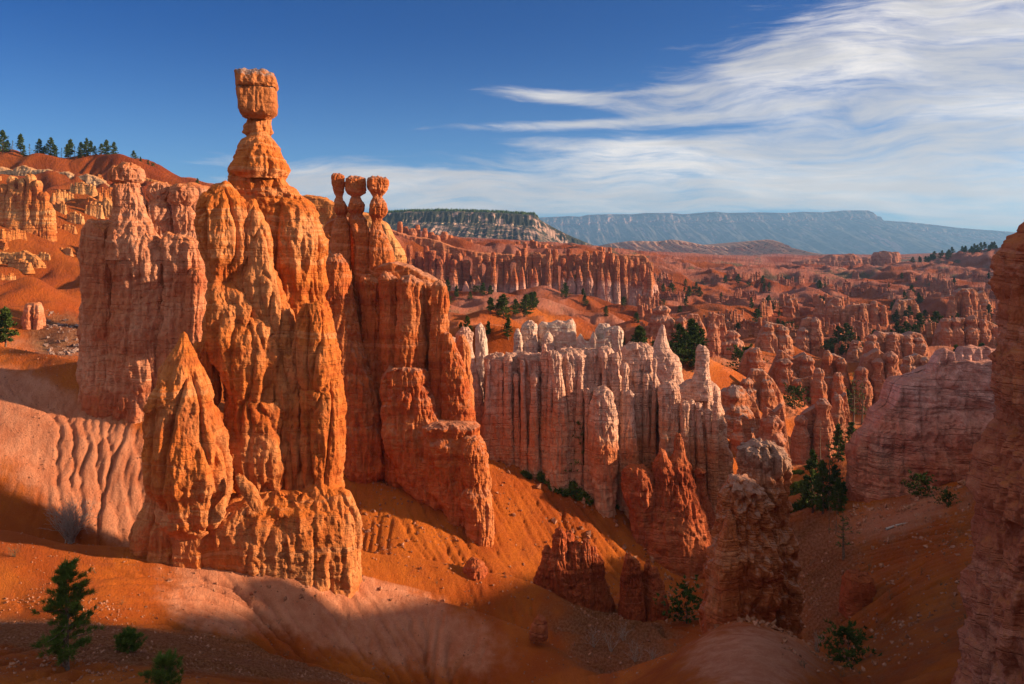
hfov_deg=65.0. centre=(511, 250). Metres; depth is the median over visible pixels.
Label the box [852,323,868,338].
fin
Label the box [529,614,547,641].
boulder
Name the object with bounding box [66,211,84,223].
cliff
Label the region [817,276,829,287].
fin
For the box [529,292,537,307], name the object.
pine tree
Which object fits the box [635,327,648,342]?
pine tree
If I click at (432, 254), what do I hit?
hoodoo
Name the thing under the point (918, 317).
pine tree
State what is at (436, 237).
hoodoo
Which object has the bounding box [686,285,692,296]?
pine tree
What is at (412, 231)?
hoodoo
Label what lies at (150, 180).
cliff
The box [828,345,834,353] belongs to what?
pine tree
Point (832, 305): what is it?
fin
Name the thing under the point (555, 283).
hoodoo
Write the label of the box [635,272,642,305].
hoodoo
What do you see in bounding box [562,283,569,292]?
pine tree
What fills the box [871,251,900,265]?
cliff
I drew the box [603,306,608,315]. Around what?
pine tree
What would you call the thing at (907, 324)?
pine tree
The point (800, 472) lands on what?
juniper bush
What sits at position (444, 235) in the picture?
hoodoo
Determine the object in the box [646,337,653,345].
fin
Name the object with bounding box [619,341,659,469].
fin
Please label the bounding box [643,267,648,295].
hoodoo
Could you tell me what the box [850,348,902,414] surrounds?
fin
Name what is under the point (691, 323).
pine tree
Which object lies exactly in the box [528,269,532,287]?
hoodoo
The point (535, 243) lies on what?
hoodoo
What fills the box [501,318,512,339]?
pine tree
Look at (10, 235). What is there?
cliff
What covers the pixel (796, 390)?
pine tree
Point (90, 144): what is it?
pine tree
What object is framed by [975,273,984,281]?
fin
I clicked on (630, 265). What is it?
hoodoo
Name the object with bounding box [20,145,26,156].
pine tree
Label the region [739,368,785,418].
fin
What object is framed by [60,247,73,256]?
cliff
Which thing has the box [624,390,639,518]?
fin
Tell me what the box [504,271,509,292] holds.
hoodoo
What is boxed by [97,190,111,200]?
cliff
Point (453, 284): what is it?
hoodoo
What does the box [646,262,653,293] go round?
hoodoo
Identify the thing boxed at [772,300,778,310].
fin
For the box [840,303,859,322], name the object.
fin
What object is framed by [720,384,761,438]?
fin
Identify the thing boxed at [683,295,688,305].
pine tree
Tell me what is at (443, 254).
hoodoo
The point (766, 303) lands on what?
fin
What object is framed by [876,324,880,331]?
hoodoo
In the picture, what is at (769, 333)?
fin
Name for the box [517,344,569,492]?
fin
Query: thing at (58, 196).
cliff
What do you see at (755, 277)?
fin
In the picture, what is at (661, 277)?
fin
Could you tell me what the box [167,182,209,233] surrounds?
cliff
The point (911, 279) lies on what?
fin
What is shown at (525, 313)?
pine tree
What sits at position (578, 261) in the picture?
hoodoo
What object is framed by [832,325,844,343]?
pine tree
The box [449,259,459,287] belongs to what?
hoodoo
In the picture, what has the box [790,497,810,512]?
juniper bush
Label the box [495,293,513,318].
pine tree
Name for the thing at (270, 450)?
hoodoo
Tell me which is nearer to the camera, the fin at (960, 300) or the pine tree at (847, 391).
the pine tree at (847, 391)
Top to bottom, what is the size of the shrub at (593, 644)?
1.930 m
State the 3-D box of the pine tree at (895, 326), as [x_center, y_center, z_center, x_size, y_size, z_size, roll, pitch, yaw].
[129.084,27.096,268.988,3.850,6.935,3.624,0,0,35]
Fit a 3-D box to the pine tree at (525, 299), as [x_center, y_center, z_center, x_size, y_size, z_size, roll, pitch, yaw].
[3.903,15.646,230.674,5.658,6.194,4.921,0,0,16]
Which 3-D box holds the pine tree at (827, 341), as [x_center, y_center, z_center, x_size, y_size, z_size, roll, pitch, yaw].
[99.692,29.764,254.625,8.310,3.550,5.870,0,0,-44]
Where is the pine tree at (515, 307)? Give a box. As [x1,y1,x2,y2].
[512,299,520,314]
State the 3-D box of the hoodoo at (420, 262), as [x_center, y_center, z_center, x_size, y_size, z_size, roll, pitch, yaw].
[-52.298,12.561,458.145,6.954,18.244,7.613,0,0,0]
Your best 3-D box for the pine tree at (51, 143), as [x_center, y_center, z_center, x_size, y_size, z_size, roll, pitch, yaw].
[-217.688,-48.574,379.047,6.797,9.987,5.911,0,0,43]
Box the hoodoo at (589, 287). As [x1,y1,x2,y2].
[585,270,594,296]
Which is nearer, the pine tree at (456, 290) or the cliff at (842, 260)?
the pine tree at (456, 290)
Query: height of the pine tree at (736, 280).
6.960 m
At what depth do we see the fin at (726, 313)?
313.94 m
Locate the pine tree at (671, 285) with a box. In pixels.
[665,283,675,291]
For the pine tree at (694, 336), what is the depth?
145.45 m
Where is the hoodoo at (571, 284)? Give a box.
[567,272,575,294]
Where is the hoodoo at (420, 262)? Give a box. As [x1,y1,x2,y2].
[416,256,423,270]
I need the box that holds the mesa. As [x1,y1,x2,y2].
[382,211,593,245]
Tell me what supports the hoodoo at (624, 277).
on the ground
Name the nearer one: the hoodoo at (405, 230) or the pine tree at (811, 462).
the pine tree at (811, 462)
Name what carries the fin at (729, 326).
on the ground
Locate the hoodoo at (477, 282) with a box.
[474,275,480,290]
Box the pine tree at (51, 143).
[43,137,57,155]
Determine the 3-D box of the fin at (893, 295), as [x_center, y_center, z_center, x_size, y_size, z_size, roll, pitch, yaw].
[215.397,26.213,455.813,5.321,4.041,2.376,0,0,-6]
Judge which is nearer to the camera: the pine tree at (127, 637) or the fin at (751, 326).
the pine tree at (127, 637)
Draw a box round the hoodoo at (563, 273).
[560,258,565,291]
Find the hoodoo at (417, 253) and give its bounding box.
[414,251,422,267]
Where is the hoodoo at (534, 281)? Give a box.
[531,267,538,287]
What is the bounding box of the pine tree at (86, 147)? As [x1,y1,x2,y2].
[82,138,91,156]
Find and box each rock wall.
[76,162,207,425]
[513,318,576,353]
[845,345,995,502]
[951,222,1023,683]
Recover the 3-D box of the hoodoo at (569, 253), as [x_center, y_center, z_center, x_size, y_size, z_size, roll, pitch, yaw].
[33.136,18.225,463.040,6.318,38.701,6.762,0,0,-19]
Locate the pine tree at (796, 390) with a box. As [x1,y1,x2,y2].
[781,382,810,408]
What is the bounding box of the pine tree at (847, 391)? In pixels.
[846,389,852,410]
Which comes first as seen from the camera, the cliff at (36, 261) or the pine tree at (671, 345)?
the pine tree at (671, 345)
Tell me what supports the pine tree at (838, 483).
on the ground
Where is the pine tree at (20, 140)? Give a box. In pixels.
[15,133,25,152]
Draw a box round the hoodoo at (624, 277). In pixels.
[620,255,627,303]
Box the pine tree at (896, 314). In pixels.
[892,309,899,321]
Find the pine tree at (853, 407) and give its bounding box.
[845,372,862,425]
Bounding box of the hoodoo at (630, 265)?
[627,259,632,302]
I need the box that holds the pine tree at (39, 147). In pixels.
[33,138,44,153]
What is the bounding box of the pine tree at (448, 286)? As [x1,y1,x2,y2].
[445,279,450,290]
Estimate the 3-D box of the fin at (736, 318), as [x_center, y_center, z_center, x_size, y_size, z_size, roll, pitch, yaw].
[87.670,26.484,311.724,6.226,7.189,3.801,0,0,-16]
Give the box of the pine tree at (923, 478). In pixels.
[900,469,939,496]
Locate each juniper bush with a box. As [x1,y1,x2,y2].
[520,469,532,479]
[536,471,570,496]
[567,480,593,505]
[788,481,800,496]
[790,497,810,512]
[792,469,804,474]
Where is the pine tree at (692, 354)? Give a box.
[686,349,695,372]
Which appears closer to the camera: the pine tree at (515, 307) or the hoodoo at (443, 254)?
the pine tree at (515, 307)
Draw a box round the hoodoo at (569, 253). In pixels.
[566,248,572,285]
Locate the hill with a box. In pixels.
[600,240,823,255]
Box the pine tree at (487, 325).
[485,320,491,334]
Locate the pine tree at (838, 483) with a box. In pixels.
[829,478,846,513]
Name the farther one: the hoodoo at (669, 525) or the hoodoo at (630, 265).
the hoodoo at (630, 265)
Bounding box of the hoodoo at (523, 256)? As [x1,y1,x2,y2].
[521,248,526,288]
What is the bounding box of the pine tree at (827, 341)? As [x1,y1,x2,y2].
[824,339,835,348]
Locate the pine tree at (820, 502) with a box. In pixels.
[810,459,832,513]
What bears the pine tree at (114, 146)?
on the ground
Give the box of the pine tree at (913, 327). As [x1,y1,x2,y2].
[910,324,922,332]
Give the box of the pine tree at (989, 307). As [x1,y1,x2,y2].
[984,304,992,315]
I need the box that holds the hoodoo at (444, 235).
[441,231,447,239]
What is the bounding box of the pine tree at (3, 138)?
[0,129,9,152]
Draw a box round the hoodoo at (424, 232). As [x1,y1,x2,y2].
[422,228,427,237]
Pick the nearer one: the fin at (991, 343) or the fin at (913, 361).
the fin at (913, 361)
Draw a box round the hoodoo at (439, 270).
[435,258,444,281]
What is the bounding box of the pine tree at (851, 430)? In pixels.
[844,421,856,443]
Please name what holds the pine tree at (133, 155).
on the ground
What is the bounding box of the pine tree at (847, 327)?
[839,323,854,342]
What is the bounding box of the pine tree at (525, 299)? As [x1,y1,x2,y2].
[517,295,534,313]
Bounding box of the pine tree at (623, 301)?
[620,296,626,306]
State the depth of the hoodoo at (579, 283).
439.94 m
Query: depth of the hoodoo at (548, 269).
452.80 m
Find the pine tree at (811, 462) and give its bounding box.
[797,447,823,512]
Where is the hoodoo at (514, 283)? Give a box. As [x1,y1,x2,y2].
[509,268,518,292]
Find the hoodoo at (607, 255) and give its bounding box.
[605,251,609,272]
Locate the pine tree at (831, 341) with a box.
[827,338,834,348]
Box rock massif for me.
[323,173,494,547]
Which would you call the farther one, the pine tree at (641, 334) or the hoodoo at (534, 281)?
the hoodoo at (534, 281)
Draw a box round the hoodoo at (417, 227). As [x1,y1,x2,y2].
[415,225,420,236]
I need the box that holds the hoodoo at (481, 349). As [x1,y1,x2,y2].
[475,323,487,400]
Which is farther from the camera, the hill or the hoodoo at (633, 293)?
the hill
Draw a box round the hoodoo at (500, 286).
[497,258,503,292]
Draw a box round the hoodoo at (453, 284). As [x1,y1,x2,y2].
[450,277,456,290]
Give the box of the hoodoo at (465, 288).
[462,281,469,291]
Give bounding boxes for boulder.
[463,557,487,580]
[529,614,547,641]
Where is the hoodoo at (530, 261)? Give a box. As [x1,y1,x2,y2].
[527,254,532,288]
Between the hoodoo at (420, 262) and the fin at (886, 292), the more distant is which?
the fin at (886, 292)
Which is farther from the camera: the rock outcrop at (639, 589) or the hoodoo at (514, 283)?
the hoodoo at (514, 283)
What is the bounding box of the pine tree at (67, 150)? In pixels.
[63,144,71,158]
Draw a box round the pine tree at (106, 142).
[102,140,110,154]
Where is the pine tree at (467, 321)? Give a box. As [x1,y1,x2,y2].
[463,315,472,330]
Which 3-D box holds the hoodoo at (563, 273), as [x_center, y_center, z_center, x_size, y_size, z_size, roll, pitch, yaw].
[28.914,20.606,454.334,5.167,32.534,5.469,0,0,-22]
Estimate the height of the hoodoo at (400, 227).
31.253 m
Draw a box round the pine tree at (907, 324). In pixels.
[899,321,912,330]
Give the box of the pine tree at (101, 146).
[97,143,105,153]
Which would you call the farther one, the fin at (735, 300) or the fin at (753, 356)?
the fin at (735, 300)
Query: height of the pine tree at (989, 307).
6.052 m
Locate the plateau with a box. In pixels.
[538,210,1015,253]
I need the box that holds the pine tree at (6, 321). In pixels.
[0,305,20,346]
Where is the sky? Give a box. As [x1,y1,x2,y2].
[0,0,1023,231]
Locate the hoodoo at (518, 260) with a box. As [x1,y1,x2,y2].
[515,250,520,279]
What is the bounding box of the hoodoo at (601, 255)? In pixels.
[596,251,604,297]
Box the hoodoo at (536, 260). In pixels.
[533,252,541,285]
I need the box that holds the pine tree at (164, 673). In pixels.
[139,648,184,683]
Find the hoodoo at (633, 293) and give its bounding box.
[628,272,637,305]
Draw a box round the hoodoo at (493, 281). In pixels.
[490,252,496,291]
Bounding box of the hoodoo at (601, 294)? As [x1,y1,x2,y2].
[598,268,605,300]
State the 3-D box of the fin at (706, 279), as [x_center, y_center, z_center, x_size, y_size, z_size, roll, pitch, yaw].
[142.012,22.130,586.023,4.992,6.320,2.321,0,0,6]
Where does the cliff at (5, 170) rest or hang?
on the ground
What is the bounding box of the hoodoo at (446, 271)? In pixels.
[445,260,450,280]
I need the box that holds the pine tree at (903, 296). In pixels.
[901,291,906,299]
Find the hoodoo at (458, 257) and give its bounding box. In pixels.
[455,253,462,289]
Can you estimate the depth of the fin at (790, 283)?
572.10 m
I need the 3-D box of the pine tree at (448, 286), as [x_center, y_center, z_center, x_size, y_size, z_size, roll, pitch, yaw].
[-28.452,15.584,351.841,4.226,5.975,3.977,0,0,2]
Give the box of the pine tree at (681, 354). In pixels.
[673,348,694,366]
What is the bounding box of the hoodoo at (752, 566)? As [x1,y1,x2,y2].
[698,437,804,638]
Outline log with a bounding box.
[885,523,904,529]
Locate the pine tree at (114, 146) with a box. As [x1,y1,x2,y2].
[110,142,118,153]
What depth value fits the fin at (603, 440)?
85.96 m
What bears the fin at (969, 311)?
on the ground
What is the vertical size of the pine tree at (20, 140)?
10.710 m
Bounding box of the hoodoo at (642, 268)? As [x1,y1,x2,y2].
[640,262,645,294]
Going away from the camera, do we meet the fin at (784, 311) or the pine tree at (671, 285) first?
the fin at (784, 311)
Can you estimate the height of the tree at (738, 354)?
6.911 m
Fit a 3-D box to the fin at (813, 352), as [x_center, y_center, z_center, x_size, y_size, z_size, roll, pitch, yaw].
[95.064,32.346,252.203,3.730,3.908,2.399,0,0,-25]
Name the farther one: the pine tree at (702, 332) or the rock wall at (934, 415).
the pine tree at (702, 332)
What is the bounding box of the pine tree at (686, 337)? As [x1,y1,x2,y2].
[676,331,693,357]
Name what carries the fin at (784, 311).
on the ground
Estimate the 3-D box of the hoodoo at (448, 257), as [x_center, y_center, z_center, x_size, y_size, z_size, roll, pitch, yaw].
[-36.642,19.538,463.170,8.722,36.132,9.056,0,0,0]
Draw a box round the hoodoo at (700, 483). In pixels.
[693,467,715,534]
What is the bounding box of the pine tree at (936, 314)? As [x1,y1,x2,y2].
[925,311,943,325]
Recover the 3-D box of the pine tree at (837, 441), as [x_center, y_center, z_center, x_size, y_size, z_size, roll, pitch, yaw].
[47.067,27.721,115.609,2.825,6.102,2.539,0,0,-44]
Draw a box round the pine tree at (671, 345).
[668,339,681,353]
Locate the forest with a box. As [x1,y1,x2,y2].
[366,208,538,217]
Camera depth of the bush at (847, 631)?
42.24 m
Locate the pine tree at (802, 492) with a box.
[799,474,810,504]
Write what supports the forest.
on the mesa
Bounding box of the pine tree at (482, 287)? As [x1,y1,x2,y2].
[479,283,486,294]
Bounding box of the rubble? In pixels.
[43,309,78,355]
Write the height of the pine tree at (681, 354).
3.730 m
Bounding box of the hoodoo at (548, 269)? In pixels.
[545,248,551,287]
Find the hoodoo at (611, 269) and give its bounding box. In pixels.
[609,253,614,297]
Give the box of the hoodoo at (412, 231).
[408,228,416,236]
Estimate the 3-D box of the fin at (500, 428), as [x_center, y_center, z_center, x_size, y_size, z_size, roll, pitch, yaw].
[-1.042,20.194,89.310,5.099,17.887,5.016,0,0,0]
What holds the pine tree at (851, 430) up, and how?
on the ground
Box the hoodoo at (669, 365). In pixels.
[653,325,683,384]
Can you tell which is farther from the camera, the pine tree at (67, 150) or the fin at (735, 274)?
the fin at (735, 274)
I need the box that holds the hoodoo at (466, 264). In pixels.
[462,260,470,289]
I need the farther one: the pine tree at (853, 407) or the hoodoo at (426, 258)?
the hoodoo at (426, 258)
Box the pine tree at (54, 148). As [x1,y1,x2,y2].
[50,144,60,156]
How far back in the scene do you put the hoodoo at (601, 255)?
453.02 m
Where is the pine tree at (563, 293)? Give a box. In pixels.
[558,289,573,296]
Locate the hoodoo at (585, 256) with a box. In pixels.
[582,251,589,290]
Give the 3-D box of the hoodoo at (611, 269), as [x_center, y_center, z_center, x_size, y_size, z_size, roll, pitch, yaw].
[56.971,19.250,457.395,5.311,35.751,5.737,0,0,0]
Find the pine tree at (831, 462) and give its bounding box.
[825,441,837,510]
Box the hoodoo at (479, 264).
[476,255,482,284]
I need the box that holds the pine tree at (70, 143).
[68,139,73,158]
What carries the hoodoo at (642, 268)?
on the ground
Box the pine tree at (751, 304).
[749,297,753,308]
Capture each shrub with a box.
[2,546,19,556]
[37,492,98,543]
[581,627,606,647]
[595,627,622,651]
[616,622,634,640]
[626,636,644,661]
[644,649,657,659]
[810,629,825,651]
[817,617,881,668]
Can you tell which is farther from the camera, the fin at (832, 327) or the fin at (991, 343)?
the fin at (832, 327)
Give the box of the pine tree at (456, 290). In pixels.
[454,285,458,299]
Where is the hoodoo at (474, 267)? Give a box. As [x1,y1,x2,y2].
[472,252,476,281]
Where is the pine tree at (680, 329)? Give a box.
[671,323,687,349]
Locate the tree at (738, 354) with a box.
[721,343,768,370]
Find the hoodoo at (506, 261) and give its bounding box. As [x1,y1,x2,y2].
[503,255,510,286]
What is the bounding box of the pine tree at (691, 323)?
[681,318,702,347]
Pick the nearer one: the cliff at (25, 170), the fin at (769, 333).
the fin at (769, 333)
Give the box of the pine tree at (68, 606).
[29,556,103,670]
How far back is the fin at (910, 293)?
451.65 m
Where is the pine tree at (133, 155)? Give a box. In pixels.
[130,150,138,158]
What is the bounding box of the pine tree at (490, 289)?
[486,285,493,294]
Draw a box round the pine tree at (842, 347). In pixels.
[837,344,845,354]
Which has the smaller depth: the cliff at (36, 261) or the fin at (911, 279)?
the cliff at (36, 261)
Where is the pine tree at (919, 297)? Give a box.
[916,294,924,302]
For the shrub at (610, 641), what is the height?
1.968 m
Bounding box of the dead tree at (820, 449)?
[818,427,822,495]
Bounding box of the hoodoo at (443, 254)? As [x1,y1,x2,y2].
[441,250,445,281]
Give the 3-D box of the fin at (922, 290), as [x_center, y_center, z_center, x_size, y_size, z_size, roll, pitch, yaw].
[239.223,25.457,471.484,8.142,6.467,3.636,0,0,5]
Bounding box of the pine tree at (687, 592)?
[651,574,704,623]
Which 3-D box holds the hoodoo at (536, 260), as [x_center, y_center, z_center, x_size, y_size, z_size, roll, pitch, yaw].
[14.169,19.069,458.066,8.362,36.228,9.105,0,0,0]
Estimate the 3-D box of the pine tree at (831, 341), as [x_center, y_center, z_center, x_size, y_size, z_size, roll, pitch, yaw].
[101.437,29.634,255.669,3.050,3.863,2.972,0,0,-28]
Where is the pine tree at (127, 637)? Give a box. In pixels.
[113,625,149,653]
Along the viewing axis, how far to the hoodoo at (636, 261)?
457.12 m
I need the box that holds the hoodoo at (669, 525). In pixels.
[621,433,711,579]
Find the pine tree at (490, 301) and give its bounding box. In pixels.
[486,297,495,313]
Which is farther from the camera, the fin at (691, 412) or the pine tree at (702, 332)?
the pine tree at (702, 332)
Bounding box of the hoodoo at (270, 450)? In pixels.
[128,67,362,597]
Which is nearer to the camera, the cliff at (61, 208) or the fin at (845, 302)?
the cliff at (61, 208)
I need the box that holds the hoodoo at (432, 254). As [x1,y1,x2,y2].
[428,250,436,276]
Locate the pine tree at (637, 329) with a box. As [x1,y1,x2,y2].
[630,325,646,341]
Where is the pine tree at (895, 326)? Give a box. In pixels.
[893,321,900,332]
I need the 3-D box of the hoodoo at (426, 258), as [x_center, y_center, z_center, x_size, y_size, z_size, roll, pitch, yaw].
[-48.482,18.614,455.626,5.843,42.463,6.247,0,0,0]
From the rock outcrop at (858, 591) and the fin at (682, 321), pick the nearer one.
the rock outcrop at (858, 591)
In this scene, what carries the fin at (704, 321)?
on the ground
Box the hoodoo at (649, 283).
[647,269,652,295]
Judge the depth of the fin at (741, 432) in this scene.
117.89 m
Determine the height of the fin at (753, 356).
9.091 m
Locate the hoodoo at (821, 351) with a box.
[818,345,823,358]
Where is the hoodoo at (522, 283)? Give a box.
[518,267,525,289]
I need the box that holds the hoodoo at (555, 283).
[552,249,558,290]
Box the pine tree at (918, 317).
[912,312,925,327]
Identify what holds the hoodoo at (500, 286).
on the ground
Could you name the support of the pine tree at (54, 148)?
on the ground
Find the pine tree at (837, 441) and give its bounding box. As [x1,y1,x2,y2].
[830,423,845,461]
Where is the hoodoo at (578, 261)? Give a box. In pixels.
[575,256,580,291]
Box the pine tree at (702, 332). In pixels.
[696,328,709,348]
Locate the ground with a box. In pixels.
[0,150,1000,683]
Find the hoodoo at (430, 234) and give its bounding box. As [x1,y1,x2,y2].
[428,232,433,237]
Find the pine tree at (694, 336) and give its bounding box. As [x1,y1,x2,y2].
[688,325,701,351]
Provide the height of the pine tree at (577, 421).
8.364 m
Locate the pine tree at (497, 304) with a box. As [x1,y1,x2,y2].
[493,299,502,315]
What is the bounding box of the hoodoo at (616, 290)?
[613,259,620,303]
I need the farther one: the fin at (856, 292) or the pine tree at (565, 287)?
the fin at (856, 292)
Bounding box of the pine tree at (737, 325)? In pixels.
[734,322,740,330]
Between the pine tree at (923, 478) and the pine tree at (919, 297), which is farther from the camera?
the pine tree at (919, 297)
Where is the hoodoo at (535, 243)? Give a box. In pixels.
[533,241,537,247]
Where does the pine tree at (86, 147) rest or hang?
on the ground
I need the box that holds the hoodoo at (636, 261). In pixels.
[634,257,638,278]
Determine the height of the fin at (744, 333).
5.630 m
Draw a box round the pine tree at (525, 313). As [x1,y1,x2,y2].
[521,307,527,316]
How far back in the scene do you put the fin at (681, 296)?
429.39 m
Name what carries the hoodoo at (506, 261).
on the ground
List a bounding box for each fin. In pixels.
[481,352,520,466]
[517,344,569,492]
[557,346,593,499]
[577,323,623,368]
[586,347,618,517]
[592,346,629,510]
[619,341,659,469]
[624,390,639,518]
[636,290,658,306]
[638,305,653,319]
[640,321,646,330]
[645,296,661,307]
[645,308,651,321]
[646,305,674,337]
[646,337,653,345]
[654,273,665,282]
[657,344,733,514]
[659,291,665,299]
[667,290,671,299]
[670,291,684,302]
[673,313,706,338]
[702,315,707,327]
[704,276,709,282]
[705,312,727,356]
[717,309,731,321]
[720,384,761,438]
[721,295,727,304]
[721,330,744,361]
[722,314,730,323]
[726,271,731,278]
[726,322,735,329]
[729,414,751,453]
[731,309,743,325]
[732,271,740,279]
[733,296,739,303]
[735,288,743,294]
[738,347,765,376]
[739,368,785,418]
[740,318,746,330]
[741,327,748,337]
[742,290,749,297]
[746,317,767,334]
[747,292,754,299]
[750,271,760,281]
[755,321,793,354]
[757,403,791,464]
[759,300,771,317]
[762,298,772,313]
[768,350,814,388]
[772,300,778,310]
[774,338,780,353]
[778,293,791,305]
[778,368,851,412]
[779,277,787,284]
[782,306,785,316]
[785,298,799,317]
[787,278,793,286]
[788,294,797,302]
[789,327,796,336]
[789,398,837,464]
[795,317,823,357]
[797,275,804,283]
[811,347,816,356]
[812,293,834,306]
[812,307,825,321]
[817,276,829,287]
[817,298,826,313]
[820,350,851,396]
[821,317,828,331]
[821,324,825,336]
[825,298,841,324]
[828,323,844,337]
[829,296,849,307]
[830,392,849,446]
[832,313,836,323]
[834,310,840,325]
[834,343,838,354]
[840,301,888,326]
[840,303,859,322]
[842,279,851,287]
[844,329,856,340]
[846,340,863,362]
[849,315,861,327]
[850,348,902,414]
[851,270,858,278]
[851,286,863,296]
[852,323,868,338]
[855,319,865,327]
[860,281,869,291]
[860,333,866,342]
[862,331,928,358]
[879,287,888,294]
[884,288,890,296]
[887,293,895,298]
[891,298,919,319]
[899,353,928,373]
[902,315,916,328]
[907,273,915,283]
[907,290,914,298]
[914,288,926,297]
[926,273,931,283]
[926,322,936,336]
[929,279,944,290]
[931,315,999,346]
[937,273,945,281]
[940,289,953,297]
[943,280,955,290]
[946,288,992,317]
[963,270,971,278]
[965,305,980,317]
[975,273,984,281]
[975,287,988,299]
[978,309,986,320]
[982,337,996,348]
[985,281,990,288]
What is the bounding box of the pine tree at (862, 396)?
[848,377,872,423]
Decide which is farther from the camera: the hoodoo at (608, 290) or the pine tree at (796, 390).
the hoodoo at (608, 290)
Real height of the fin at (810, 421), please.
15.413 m
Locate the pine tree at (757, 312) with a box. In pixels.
[751,308,762,321]
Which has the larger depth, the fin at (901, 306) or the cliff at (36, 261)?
the fin at (901, 306)
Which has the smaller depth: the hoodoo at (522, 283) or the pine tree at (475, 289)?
the pine tree at (475, 289)
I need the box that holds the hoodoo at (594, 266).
[592,251,596,296]
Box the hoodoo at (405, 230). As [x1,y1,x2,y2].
[403,226,408,234]
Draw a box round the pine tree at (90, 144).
[88,141,92,154]
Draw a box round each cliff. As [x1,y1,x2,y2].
[0,167,12,174]
[0,173,57,241]
[0,229,26,241]
[0,239,8,250]
[0,250,45,268]
[0,273,15,279]
[8,259,34,273]
[12,165,111,186]
[37,252,50,260]
[50,189,73,204]
[52,201,67,214]
[60,224,77,233]
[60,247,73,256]
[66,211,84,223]
[69,182,97,196]
[77,196,112,218]
[84,201,104,218]
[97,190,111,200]
[101,187,112,193]
[145,178,170,184]
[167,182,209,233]
[303,195,406,262]
[391,229,658,293]
[792,253,870,266]
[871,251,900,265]
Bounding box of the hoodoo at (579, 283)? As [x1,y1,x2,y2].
[575,266,582,294]
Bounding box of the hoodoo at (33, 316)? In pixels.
[21,302,45,329]
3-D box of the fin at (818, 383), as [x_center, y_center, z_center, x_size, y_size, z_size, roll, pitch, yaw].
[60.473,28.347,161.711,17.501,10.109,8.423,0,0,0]
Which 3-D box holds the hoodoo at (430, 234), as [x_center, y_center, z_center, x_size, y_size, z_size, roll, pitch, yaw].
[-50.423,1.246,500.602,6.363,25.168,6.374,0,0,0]
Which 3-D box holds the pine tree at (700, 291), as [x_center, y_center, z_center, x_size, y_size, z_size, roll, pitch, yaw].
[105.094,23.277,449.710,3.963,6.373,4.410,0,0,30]
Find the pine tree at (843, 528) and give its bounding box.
[828,509,859,559]
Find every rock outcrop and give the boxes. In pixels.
[533,526,615,612]
[617,552,670,621]
[838,569,876,618]
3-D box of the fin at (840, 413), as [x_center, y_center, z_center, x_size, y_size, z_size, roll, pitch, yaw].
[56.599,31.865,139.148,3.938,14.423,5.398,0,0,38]
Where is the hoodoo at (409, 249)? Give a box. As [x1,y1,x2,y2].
[406,245,412,263]
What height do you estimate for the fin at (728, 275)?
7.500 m
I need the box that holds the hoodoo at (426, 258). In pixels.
[423,246,428,272]
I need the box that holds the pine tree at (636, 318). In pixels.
[633,312,640,322]
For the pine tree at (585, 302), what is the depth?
367.83 m
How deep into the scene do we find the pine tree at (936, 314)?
259.58 m
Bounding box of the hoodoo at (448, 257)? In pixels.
[445,253,452,282]
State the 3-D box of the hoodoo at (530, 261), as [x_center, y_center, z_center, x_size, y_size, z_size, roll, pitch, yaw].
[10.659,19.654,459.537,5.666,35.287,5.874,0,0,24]
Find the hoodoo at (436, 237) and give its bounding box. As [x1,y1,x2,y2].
[433,235,440,240]
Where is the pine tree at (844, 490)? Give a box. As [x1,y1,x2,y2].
[840,480,847,508]
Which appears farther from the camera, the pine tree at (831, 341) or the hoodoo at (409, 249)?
the hoodoo at (409, 249)
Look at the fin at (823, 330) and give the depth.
285.04 m
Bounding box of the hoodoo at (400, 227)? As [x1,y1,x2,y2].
[397,221,402,232]
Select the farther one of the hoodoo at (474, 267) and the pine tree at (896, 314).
the hoodoo at (474, 267)
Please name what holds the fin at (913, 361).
on the ground
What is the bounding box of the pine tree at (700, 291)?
[696,287,702,296]
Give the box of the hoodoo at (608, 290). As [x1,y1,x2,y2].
[604,270,612,302]
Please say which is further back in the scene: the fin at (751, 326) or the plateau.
the plateau
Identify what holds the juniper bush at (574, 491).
on the ground
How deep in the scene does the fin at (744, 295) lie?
450.63 m
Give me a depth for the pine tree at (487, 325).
126.61 m
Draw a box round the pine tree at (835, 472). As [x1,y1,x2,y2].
[825,464,843,501]
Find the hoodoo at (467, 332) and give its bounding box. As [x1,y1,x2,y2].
[452,326,483,434]
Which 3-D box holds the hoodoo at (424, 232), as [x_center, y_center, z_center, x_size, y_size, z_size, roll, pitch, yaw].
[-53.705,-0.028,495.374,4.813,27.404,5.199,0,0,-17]
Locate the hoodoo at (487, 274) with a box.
[485,257,490,290]
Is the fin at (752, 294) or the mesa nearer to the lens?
the fin at (752, 294)
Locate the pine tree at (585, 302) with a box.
[581,293,588,305]
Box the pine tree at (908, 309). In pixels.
[906,305,913,316]
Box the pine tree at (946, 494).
[929,486,959,507]
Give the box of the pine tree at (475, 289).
[471,285,480,291]
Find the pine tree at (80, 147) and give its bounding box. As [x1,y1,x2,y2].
[76,142,83,155]
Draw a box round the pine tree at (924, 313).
[922,310,928,317]
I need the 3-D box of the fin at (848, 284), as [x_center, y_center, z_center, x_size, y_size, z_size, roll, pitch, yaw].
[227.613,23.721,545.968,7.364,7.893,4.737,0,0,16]
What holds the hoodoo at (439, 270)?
on the ground
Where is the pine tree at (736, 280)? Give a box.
[734,274,740,282]

